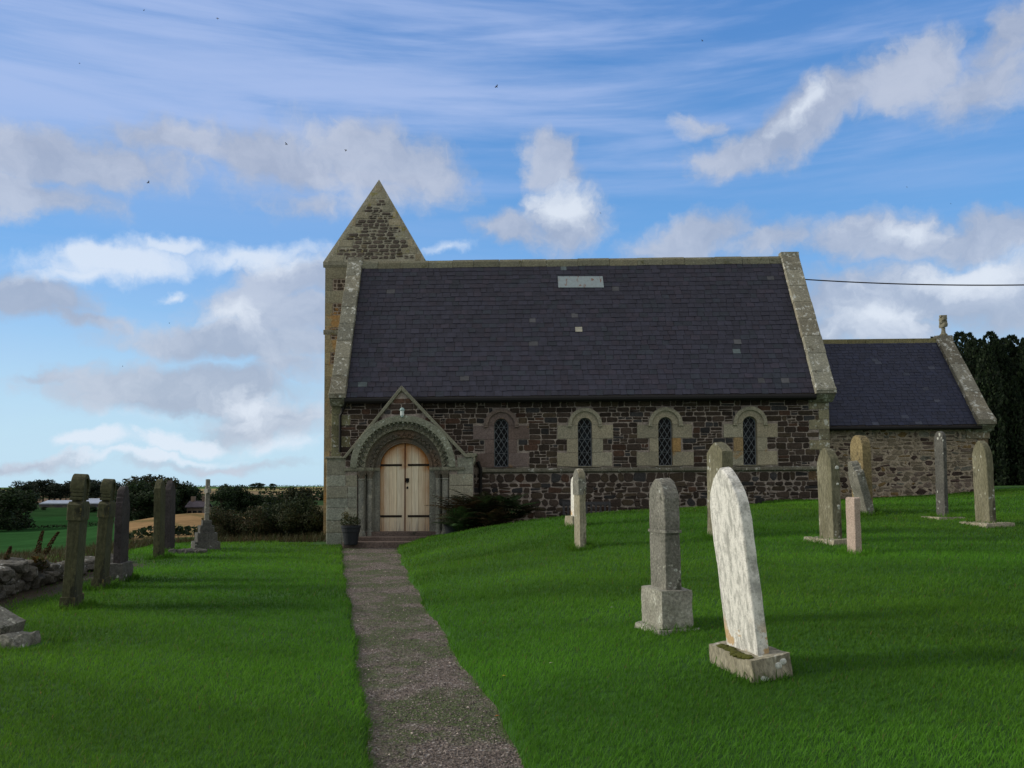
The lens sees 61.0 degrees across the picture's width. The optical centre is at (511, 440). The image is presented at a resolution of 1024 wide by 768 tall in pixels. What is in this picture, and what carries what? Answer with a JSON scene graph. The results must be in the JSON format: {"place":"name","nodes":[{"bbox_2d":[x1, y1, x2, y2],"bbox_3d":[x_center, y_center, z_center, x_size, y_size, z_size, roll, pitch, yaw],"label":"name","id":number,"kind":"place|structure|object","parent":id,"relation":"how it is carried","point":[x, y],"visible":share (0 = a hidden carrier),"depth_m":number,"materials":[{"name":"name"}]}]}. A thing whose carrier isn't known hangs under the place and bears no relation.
{"place":"outdoors","nodes":[
{"label":"outdoors","id":0,"kind":"place"},
{"bbox_2d":[0,486,323,555],"bbox_3d":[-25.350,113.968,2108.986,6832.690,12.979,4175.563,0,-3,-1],"label":"hills","id":1,"kind":"structure","parent":0,"point":[16,540],"depth_m":161.27,"materials":[{"name":"green plant"}]},
{"bbox_2d":[0,486,25,530],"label":"tree","id":2,"kind":"object","parent":1,"relation":"on","point":[8,497],"visible":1,"depth_m":187.93,"materials":[{"name":"green plant"}]},
{"bbox_2d":[0,488,42,529],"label":"tree","id":3,"kind":"object","parent":1,"relation":"on","point":[30,502],"visible":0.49,"depth_m":198.25,"materials":[{"name":"green plant"}]},
{"bbox_2d":[10,480,37,492],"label":"tree","id":4,"kind":"object","parent":1,"relation":"on","point":[24,487],"visible":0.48,"depth_m":429.10,"materials":[{"name":"green plant"}]},
{"bbox_2d":[32,479,56,501],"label":"tree","id":5,"kind":"object","parent":1,"relation":"on","point":[39,488],"visible":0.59,"depth_m":438.20,"materials":[{"name":"green plant"}]},
{"bbox_2d":[35,479,61,499],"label":"pine tree","id":6,"kind":"object","parent":1,"relation":"on","point":[39,482],"visible":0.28,"depth_m":439.69,"materials":[{"name":"green plant"}]},
{"bbox_2d":[41,483,65,499],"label":"tree","id":7,"kind":"object","parent":1,"relation":"on","point":[58,490],"visible":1,"depth_m":431.84,"materials":[{"name":"green plant"}]},
{"bbox_2d":[63,480,70,497],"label":"pine tree","id":8,"kind":"object","parent":1,"relation":"on","point":[67,484],"visible":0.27,"depth_m":437.57,"materials":[{"name":"green plant"}]},
{"bbox_2d":[1,519,138,528],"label":"hedge","id":9,"kind":"object","parent":1,"relation":"on","point":[47,526],"visible":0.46,"depth_m":200.99,"materials":[{"name":"green plant"}]},
{"bbox_2d":[39,500,113,506],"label":"barn","id":10,"kind":"structure","parent":1,"relation":"on","point":[55,503],"depth_m":376.85,"materials":[{"name":"metal"}]},
{"bbox_2d":[87,480,100,497],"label":"tree","id":11,"kind":"object","parent":1,"relation":"on","point":[95,493],"visible":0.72,"depth_m":421.43,"materials":[{"name":"green plant"}]},
{"bbox_2d":[90,506,97,511],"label":"shrub","id":12,"kind":"object","parent":1,"relation":"on","point":[94,508],"visible":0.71,"depth_m":326.51,"materials":[{"name":"green plant"}]},
{"bbox_2d":[114,481,123,494],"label":"pine tree","id":13,"kind":"object","parent":1,"relation":"on","point":[119,484],"visible":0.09,"depth_m":450.51,"materials":[{"name":"green plant"}]},
{"bbox_2d":[113,491,153,520],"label":"tree","id":14,"kind":"object","parent":1,"relation":"on","point":[139,515],"visible":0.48,"depth_m":222.10,"materials":[{"name":"green plant"}]},
{"bbox_2d":[124,480,155,518],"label":"tree","id":15,"kind":"object","parent":1,"relation":"on","point":[142,486],"visible":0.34,"depth_m":227.26,"materials":[{"name":"green plant"}]},
{"bbox_2d":[121,474,168,509],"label":"tree","id":16,"kind":"object","parent":1,"relation":"on","point":[148,479],"visible":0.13,"depth_m":241.23,"materials":[{"name":"green plant"}]},
{"bbox_2d":[143,489,181,517],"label":"tree","id":17,"kind":"object","parent":1,"relation":"on","point":[149,500],"visible":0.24,"depth_m":222.60,"materials":[{"name":"green plant"}]},
{"bbox_2d":[137,477,188,511],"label":"tree","id":18,"kind":"object","parent":1,"relation":"on","point":[167,479],"visible":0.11,"depth_m":237.88,"materials":[{"name":"green plant"}]},
{"bbox_2d":[129,525,197,538],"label":"hedge","id":19,"kind":"object","parent":1,"relation":"on","point":[143,530],"visible":0.48,"depth_m":114.73,"materials":[{"name":"green plant"}]},
{"bbox_2d":[175,481,197,513],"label":"tree","id":20,"kind":"object","parent":1,"relation":"on","point":[188,489],"visible":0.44,"depth_m":237.76,"materials":[{"name":"green plant"}]},
{"bbox_2d":[181,486,202,502],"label":"tree","id":21,"kind":"object","parent":1,"relation":"on","point":[199,496],"visible":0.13,"depth_m":243.34,"materials":[{"name":"green plant"}]},
{"bbox_2d":[185,496,212,513],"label":"cottage","id":22,"kind":"structure","parent":1,"relation":"on","point":[193,505],"depth_m":230.56,"materials":[{"name":"stone"}]},
{"bbox_2d":[204,486,238,512],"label":"tree","id":23,"kind":"object","parent":1,"relation":"on","point":[225,495],"visible":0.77,"depth_m":286.98,"materials":[{"name":"green plant"}]},
{"bbox_2d":[217,484,250,514],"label":"tree","id":24,"kind":"object","parent":1,"relation":"on","point":[238,490],"visible":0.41,"depth_m":296.47,"materials":[{"name":"green plant"}]},
{"bbox_2d":[232,492,256,514],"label":"tree","id":25,"kind":"object","parent":1,"relation":"on","point":[245,500],"visible":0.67,"depth_m":296.41,"materials":[{"name":"green plant"}]},
{"bbox_2d":[253,482,261,488],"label":"tree","id":26,"kind":"object","parent":1,"relation":"on","point":[256,484],"visible":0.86,"depth_m":1291.85,"materials":[{"name":"green plant"}]},
{"bbox_2d":[193,485,323,486],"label":"hedge","id":27,"kind":"object","parent":1,"relation":"on","point":[253,486],"visible":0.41,"depth_m":1781.35,"materials":[{"name":"green plant"}]},
{"bbox_2d":[249,494,276,512],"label":"tree","id":28,"kind":"object","parent":1,"relation":"on","point":[258,499],"visible":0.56,"depth_m":296.70,"materials":[{"name":"green plant"}]},
{"bbox_2d":[269,496,289,506],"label":"tree","id":29,"kind":"object","parent":1,"relation":"on","point":[278,498],"visible":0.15,"depth_m":306.99,"materials":[{"name":"green plant"}]},
{"bbox_2d":[250,487,322,490],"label":"hedge","id":30,"kind":"object","parent":1,"relation":"on","point":[276,488],"visible":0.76,"depth_m":1074.57,"materials":[{"name":"green plant"}]},
{"bbox_2d":[258,490,323,494],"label":"hedge","id":31,"kind":"object","parent":1,"relation":"on","point":[282,492],"visible":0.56,"depth_m":725.80,"materials":[{"name":"green plant"}]},
{"bbox_2d":[283,486,314,502],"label":"tree","id":32,"kind":"object","parent":1,"relation":"on","point":[292,491],"visible":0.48,"depth_m":316.42,"materials":[{"name":"green plant"}]},
{"bbox_2d":[277,493,323,500],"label":"hedge","id":33,"kind":"object","parent":1,"relation":"on","point":[317,497],"visible":0.27,"depth_m":496.59,"materials":[{"name":"green plant"}]},
{"bbox_2d":[342,548,523,767],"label":"path","id":34,"kind":"structure","parent":0,"point":[455,682],"depth_m":6.93,"materials":[{"name":"grey gravel"}]},
{"bbox_2d":[339,511,360,544],"bbox_3d":[-4.134,2.229,22.212,0.568,0.872,0.532,0,-3,-1],"label":"plant pot","id":35,"kind":"object","parent":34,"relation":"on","point":[350,530],"visible":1,"depth_m":22.06,"materials":[{"name":"grey stone"}]},
{"bbox_2d":[0,484,1023,767],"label":"ground","id":36,"kind":"structure","parent":0,"point":[34,594],"depth_m":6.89,"materials":[{"name":"green plant"}]},
{"bbox_2d":[0,606,40,648],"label":"fallen headstone","id":37,"kind":"object","parent":36,"relation":"on","point":[12,632],"visible":0.81,"depth_m":8.52,"materials":[{"name":"grey stone"}]},
{"bbox_2d":[0,554,128,599],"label":"drystone wall","id":38,"kind":"structure","parent":36,"relation":"on","point":[19,574],"depth_m":13.08,"materials":[{"name":"grey stone"}]},
{"bbox_2d":[4,546,11,559],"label":"dock weed","id":39,"kind":"object","parent":38,"relation":"on","point":[8,553],"visible":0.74,"depth_m":13.12,"materials":[{"name":"brown plant"}]},
{"bbox_2d":[31,530,43,568],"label":"dock weed","id":40,"kind":"object","parent":38,"relation":"on","point":[37,549],"visible":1,"depth_m":13.33,"materials":[{"name":"brown plant"}]},
{"bbox_2d":[37,531,59,571],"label":"dock weed","id":41,"kind":"object","parent":38,"relation":"on","point":[45,558],"visible":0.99,"depth_m":13.44,"materials":[{"name":"brown plant"}]},
{"bbox_2d":[59,474,89,609],"bbox_3d":[-5.692,1.324,11.350,0.188,1.780,0.540,3,-4,-15],"label":"headstone","id":42,"kind":"object","parent":36,"relation":"on","point":[78,510],"visible":0.94,"depth_m":11.15,"materials":[{"name":"grey stone"}]},
{"bbox_2d":[90,479,115,589],"bbox_3d":[-6.316,1.458,13.477,0.182,1.731,0.521,4,-4,-13],"label":"headstone","id":43,"kind":"object","parent":36,"relation":"on","point":[106,510],"visible":0.88,"depth_m":13.28,"materials":[{"name":"grey stone"}]},
{"bbox_2d":[109,486,132,581],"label":"headstone","id":44,"kind":"object","parent":36,"relation":"on","point":[120,565],"visible":0.76,"depth_m":14.28,"materials":[{"name":"grey stone"}]},
{"bbox_2d":[153,479,165,557],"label":"headstone","id":45,"kind":"object","parent":36,"relation":"on","point":[159,519],"visible":0.88,"depth_m":18.72,"materials":[{"name":"grey stone"}]},
{"bbox_2d":[0,531,325,562],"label":"rough grass","id":46,"kind":"structure","parent":36,"relation":"on","point":[133,544],"depth_m":24.30,"materials":[{"name":"green plant"}]},
{"bbox_2d":[165,480,175,550],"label":"headstone","id":47,"kind":"object","parent":36,"relation":"on","point":[170,499],"visible":0.77,"depth_m":20.79,"materials":[{"name":"grey stone"}]},
{"bbox_2d":[168,548,207,553],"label":"kerb stones","id":48,"kind":"object","parent":36,"relation":"on","point":[192,551],"visible":0.65,"depth_m":20.25,"materials":[{"name":"grey stone"}]},
{"bbox_2d":[191,479,219,549],"bbox_3d":[-7.607,1.887,21.651,0.612,1.851,0.613,3,-4,-29],"label":"cross monument","id":49,"kind":"object","parent":36,"relation":"on","point":[205,536],"visible":0.97,"depth_m":21.48,"materials":[{"name":"grey stone"}]},
{"bbox_2d":[195,524,230,539],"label":"bush","id":50,"kind":"object","parent":36,"relation":"on","point":[220,532],"visible":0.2,"depth_m":26.30,"materials":[{"name":"green plant"}]},
{"bbox_2d":[201,505,280,538],"bbox_3d":[-8.496,2.802,27.188,2.296,1.540,1.801,0,-3,-1],"label":"bush","id":51,"kind":"object","parent":36,"relation":"on","point":[235,528],"visible":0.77,"depth_m":27.06,"materials":[{"name":"green plant"}]},
{"bbox_2d":[227,492,322,539],"bbox_3d":[-7.659,2.711,28.324,3.104,2.102,2.407,0,-3,-1],"label":"bush","id":52,"kind":"object","parent":36,"relation":"on","point":[302,505],"visible":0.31,"depth_m":27.80,"materials":[{"name":"green plant"}]},
{"bbox_2d":[269,504,322,538],"bbox_3d":[-6.581,2.839,27.806,2.197,1.681,2.029,0,-3,-1],"label":"bush","id":53,"kind":"object","parent":36,"relation":"on","point":[313,526],"visible":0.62,"depth_m":27.23,"materials":[{"name":"green plant"}]},
{"bbox_2d":[440,507,457,533],"bbox_3d":[-1.571,2.110,22.529,0.586,0.783,0.540,0,-3,-1],"label":"plant pot","id":54,"kind":"object","parent":36,"relation":"on","point":[449,529],"visible":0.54,"depth_m":22.38,"materials":[{"name":"grey stone"}]},
{"bbox_2d":[431,506,485,531],"bbox_3d":[-1.216,2.020,22.366,1.776,0.695,1.214,0,-3,-1],"label":"fern","id":55,"kind":"object","parent":36,"relation":"on","point":[463,524],"visible":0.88,"depth_m":22.23,"materials":[{"name":"green plant"}]},
{"bbox_2d":[424,491,507,528],"bbox_3d":[-1.098,1.834,22.830,2.394,1.038,1.597,0,-3,-1],"label":"fern","id":56,"kind":"object","parent":36,"relation":"on","point":[460,505],"visible":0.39,"depth_m":22.50,"materials":[{"name":"green plant"}]},
{"bbox_2d":[440,488,528,526],"bbox_3d":[-0.703,1.746,22.694,2.230,1.020,1.452,-1,-3,16],"label":"fern","id":57,"kind":"object","parent":36,"relation":"on","point":[487,499],"visible":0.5,"depth_m":22.42,"materials":[{"name":"green plant"}]},
{"bbox_2d":[474,504,517,525],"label":"fern","id":58,"kind":"object","parent":36,"relation":"on","point":[496,515],"visible":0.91,"depth_m":22.18,"materials":[{"name":"green plant"}]},
{"bbox_2d":[467,493,540,523],"bbox_3d":[-0.270,1.796,22.923,1.762,0.818,1.528,-3,-4,37],"label":"fern","id":59,"kind":"object","parent":36,"relation":"on","point":[514,498],"visible":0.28,"depth_m":22.80,"materials":[{"name":"green plant"}]},
{"bbox_2d":[501,498,547,520],"bbox_3d":[0.097,1.803,22.988,1.782,0.664,1.160,0,-3,-1],"label":"fern","id":60,"kind":"object","parent":36,"relation":"on","point":[531,509],"visible":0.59,"depth_m":22.85,"materials":[{"name":"green plant"}]},
{"bbox_2d":[565,477,586,525],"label":"headstone","id":61,"kind":"object","parent":36,"relation":"on","point":[570,519],"visible":0.27,"depth_m":18.64,"materials":[{"name":"white stone"}]},
{"bbox_2d":[573,469,585,548],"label":"headstone","id":62,"kind":"object","parent":36,"relation":"on","point":[579,484],"visible":0.89,"depth_m":14.56,"materials":[{"name":"beige stone"}]},
{"bbox_2d":[563,501,610,515],"bbox_3d":[2.022,2.102,23.243,1.310,0.939,0.530,0,-3,-1],"label":"garden bench","id":63,"kind":"object","parent":36,"relation":"on","point":[608,503],"visible":0.35,"depth_m":23.48,"materials":[{"name":"brown wood"}]},
{"bbox_2d":[323,180,996,547],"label":"church","id":64,"kind":"structure","parent":36,"relation":"on","point":[623,383],"depth_m":24.49,"materials":[{"name":"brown stone"}]},
{"bbox_2d":[380,443,428,530],"bbox_3d":[-2.891,1.277,23.511,1.419,2.538,0.142,0,-3,-1],"label":"door","id":65,"kind":"structure","parent":64,"relation":"in","point":[404,468],"depth_m":23.48,"materials":[{"name":"brown wood"}]},
{"bbox_2d":[473,409,528,467],"bbox_3d":[-0.298,-0.059,24.134,1.540,1.633,0.400,0,-3,-1],"label":"window","id":66,"kind":"structure","parent":64,"relation":"in","point":[501,426],"depth_m":24.01,"materials":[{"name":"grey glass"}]},
{"bbox_2d":[557,408,612,466],"bbox_3d":[2.019,-0.079,24.163,1.559,1.637,0.400,0,-3,-1],"label":"window","id":67,"kind":"structure","parent":64,"relation":"in","point":[584,432],"depth_m":24.04,"materials":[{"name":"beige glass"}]},
{"bbox_2d":[636,407,693,466],"bbox_3d":[4.235,-0.098,24.191,1.586,1.642,0.400,0,-3,-1],"label":"window","id":68,"kind":"structure","parent":64,"relation":"in","point":[665,429],"depth_m":24.07,"materials":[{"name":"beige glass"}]},
{"bbox_2d":[723,406,777,465],"bbox_3d":[6.602,-0.119,24.220,1.537,1.647,0.400,0,-3,-1],"label":"window","id":69,"kind":"structure","parent":64,"relation":"in","point":[750,449],"depth_m":24.10,"materials":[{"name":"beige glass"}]},
{"bbox_2d":[805,279,1023,285],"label":"overhead cable","id":70,"kind":"object","parent":64,"relation":"attached to","point":[919,284],"visible":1,"depth_m":25.50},
{"bbox_2d":[635,478,699,635],"bbox_3d":[1.414,1.080,8.008,0.420,1.466,0.589,0,-3,-15],"label":"headstone","id":71,"kind":"object","parent":36,"relation":"on","point":[666,598],"visible":0.86,"depth_m":7.86,"materials":[{"name":"stone"}]},
{"bbox_2d":[707,442,732,536],"bbox_3d":[3.532,0.855,14.760,0.200,1.671,0.596,1,-3,-13],"label":"headstone","id":72,"kind":"object","parent":36,"relation":"on","point":[719,455],"visible":0.43,"depth_m":14.77,"materials":[{"name":"beige stone"}]},
{"bbox_2d":[709,467,792,683],"bbox_3d":[1.622,0.968,6.280,0.341,1.559,0.689,-7,-2,-13],"label":"headstone","id":73,"kind":"object","parent":36,"relation":"on","point":[744,647],"visible":0.91,"depth_m":6.15,"materials":[{"name":"white stone"}]},
{"bbox_2d":[804,448,846,545],"bbox_3d":[4.913,0.890,13.452,0.444,1.551,0.984,-1,-3,-9],"label":"headstone","id":74,"kind":"object","parent":36,"relation":"on","point":[829,498],"visible":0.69,"depth_m":13.32,"materials":[{"name":"beige stone"}]},
{"bbox_2d":[845,497,861,554],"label":"headstone","id":75,"kind":"object","parent":36,"relation":"on","point":[853,525],"visible":0.88,"depth_m":11.99,"materials":[{"name":"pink stone"}]},
{"bbox_2d":[848,460,873,514],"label":"headstone","id":76,"kind":"object","parent":36,"relation":"on","point":[858,481],"visible":0.81,"depth_m":17.41,"materials":[{"name":"grey stone"}]},
{"bbox_2d":[850,435,872,502],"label":"headstone","id":77,"kind":"object","parent":36,"relation":"on","point":[860,450],"visible":0.53,"depth_m":17.72,"materials":[{"name":"beige stone"}]},
{"bbox_2d":[921,431,964,519],"bbox_3d":[8.087,0.688,16.367,0.522,1.734,0.646,0,-3,-6],"label":"headstone","id":78,"kind":"object","parent":36,"relation":"on","point":[940,450],"visible":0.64,"depth_m":16.30,"materials":[{"name":"grey stone"}]},
{"bbox_2d":[930,332,1023,485],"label":"yew tree","id":79,"kind":"object","parent":36,"relation":"on","point":[1000,414],"visible":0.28,"depth_m":32.23,"materials":[{"name":"green plant"}]},
{"bbox_2d":[959,440,1014,527],"bbox_3d":[8.151,0.771,15.014,0.528,1.548,0.831,-1,-3,-5],"label":"headstone","id":80,"kind":"object","parent":36,"relation":"on","point":[983,481],"visible":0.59,"depth_m":14.91,"materials":[{"name":"beige stone"}]},
{"bbox_2d":[953,331,1023,483],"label":"yew tree","id":81,"kind":"object","parent":36,"relation":"on","point":[992,336],"visible":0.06,"depth_m":33.60,"materials":[{"name":"green plant"}]},
{"bbox_2d":[968,334,1023,483],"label":"yew tree","id":82,"kind":"object","parent":36,"relation":"on","point":[1016,340],"visible":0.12,"depth_m":33.16,"materials":[{"name":"green plant"}]},
{"bbox_2d":[994,340,1023,484],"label":"yew tree","id":83,"kind":"object","parent":36,"relation":"on","point":[1010,345],"visible":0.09,"depth_m":33.42,"materials":[{"name":"green plant"}]},
{"bbox_2d":[0,0,1023,486],"label":"sky","id":84,"kind":"structure","parent":0,"point":[878,141],"materials":[{"name":"blue"}]}
]}

